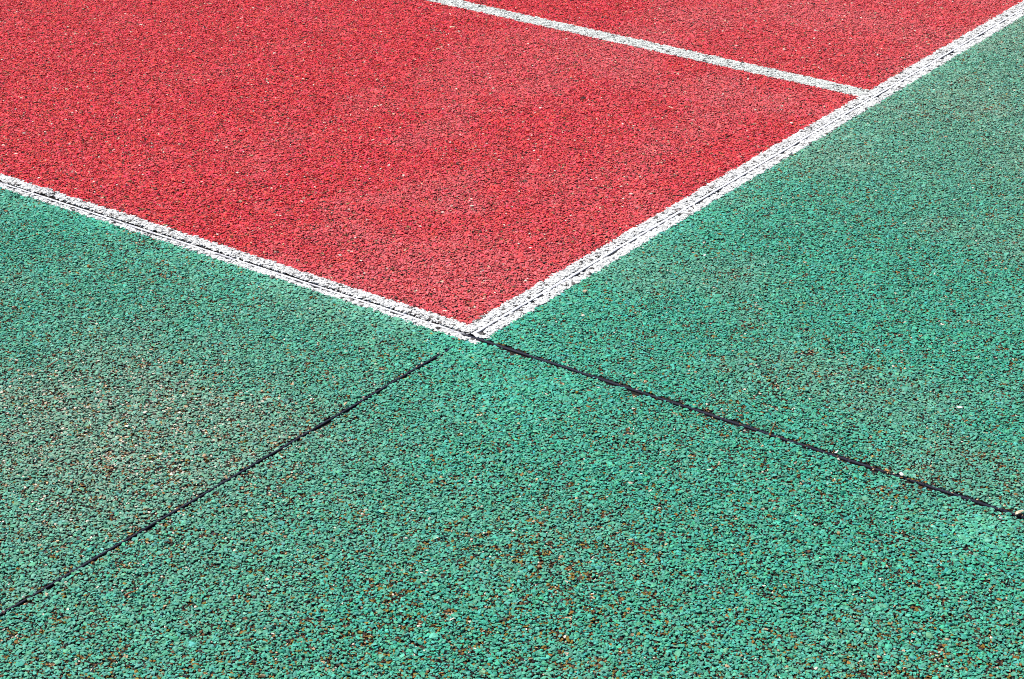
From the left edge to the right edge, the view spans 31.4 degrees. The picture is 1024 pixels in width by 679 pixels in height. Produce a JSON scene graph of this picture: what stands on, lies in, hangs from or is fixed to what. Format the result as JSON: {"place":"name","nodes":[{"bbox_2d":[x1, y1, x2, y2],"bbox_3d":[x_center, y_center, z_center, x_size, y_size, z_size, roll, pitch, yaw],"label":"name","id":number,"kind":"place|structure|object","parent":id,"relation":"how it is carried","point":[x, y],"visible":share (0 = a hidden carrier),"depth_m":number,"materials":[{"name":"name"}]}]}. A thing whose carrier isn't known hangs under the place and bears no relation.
{"place":"outdoors","nodes":[
{"label":"outdoors","id":0,"kind":"place"},
{"bbox_2d":[0,187,462,612],"bbox_3d":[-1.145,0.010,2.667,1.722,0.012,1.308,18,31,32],"label":"green court ground","id":1,"kind":"structure","parent":0,"point":[179,257],"depth_m":2.60,"materials":[{"name":"rubber"}]},
{"bbox_2d":[0,0,1022,324],"bbox_3d":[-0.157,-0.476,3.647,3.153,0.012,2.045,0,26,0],"label":"red court ground","id":2,"kind":"structure","parent":0,"point":[448,24],"depth_m":3.59,"materials":[{"name":"rubber"}]},
{"bbox_2d":[0,340,1023,678],"bbox_3d":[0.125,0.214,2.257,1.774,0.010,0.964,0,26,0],"label":"green court ground","id":3,"kind":"structure","parent":0,"point":[672,544],"depth_m":2.16,"materials":[{"name":"rubber"}]},
{"bbox_2d":[0,0,1023,678],"bbox_3d":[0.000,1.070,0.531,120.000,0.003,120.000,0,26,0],"label":"ground","id":4,"kind":"structure","parent":0,"point":[684,376],"depth_m":2.49,"materials":[{"name":"green rubber"}]},
{"bbox_2d":[0,345,454,616],"bbox_3d":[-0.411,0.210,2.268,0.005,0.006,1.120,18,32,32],"label":"joint strip","id":5,"kind":"object","parent":4,"relation":"on","point":[95,558],"visible":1,"depth_m":2.31,"materials":[{"name":"rubber"}]},
{"bbox_2d":[0,173,494,343],"bbox_3d":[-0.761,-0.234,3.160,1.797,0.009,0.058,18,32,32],"label":"court line","id":6,"kind":"object","parent":4,"relation":"on","point":[457,325],"visible":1,"depth_m":2.93,"materials":[{"name":"white paint"}]},
{"bbox_2d":[0,182,1023,518],"bbox_3d":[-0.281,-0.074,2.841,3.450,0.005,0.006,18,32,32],"label":"joint strip","id":7,"kind":"object","parent":4,"relation":"on","point":[560,366],"visible":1,"depth_m":2.59,"materials":[{"name":"rubber"}]},
{"bbox_2d":[426,0,869,95],"bbox_3d":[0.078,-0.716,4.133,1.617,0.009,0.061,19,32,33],"label":"court line","id":8,"kind":"object","parent":4,"relation":"on","point":[734,64],"visible":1,"depth_m":3.96,"materials":[{"name":"white paint"}]},
{"bbox_2d":[468,0,1023,333],"bbox_3d":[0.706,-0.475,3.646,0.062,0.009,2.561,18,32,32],"label":"court line","id":9,"kind":"object","parent":4,"relation":"on","point":[572,268],"visible":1,"depth_m":3.24,"materials":[{"name":"white paint"}]},
{"bbox_2d":[471,7,1023,335],"bbox_3d":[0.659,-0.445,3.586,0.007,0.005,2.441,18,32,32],"label":"joint strip","id":10,"kind":"object","parent":4,"relation":"on","point":[577,273],"visible":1,"depth_m":3.21,"materials":[{"name":"paint"}]},
{"bbox_2d":[484,17,1023,515],"bbox_3d":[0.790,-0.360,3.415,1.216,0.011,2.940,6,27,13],"label":"green court ground","id":11,"kind":"structure","parent":0,"point":[972,59],"depth_m":2.82,"materials":[{"name":"rubber"}]}
]}

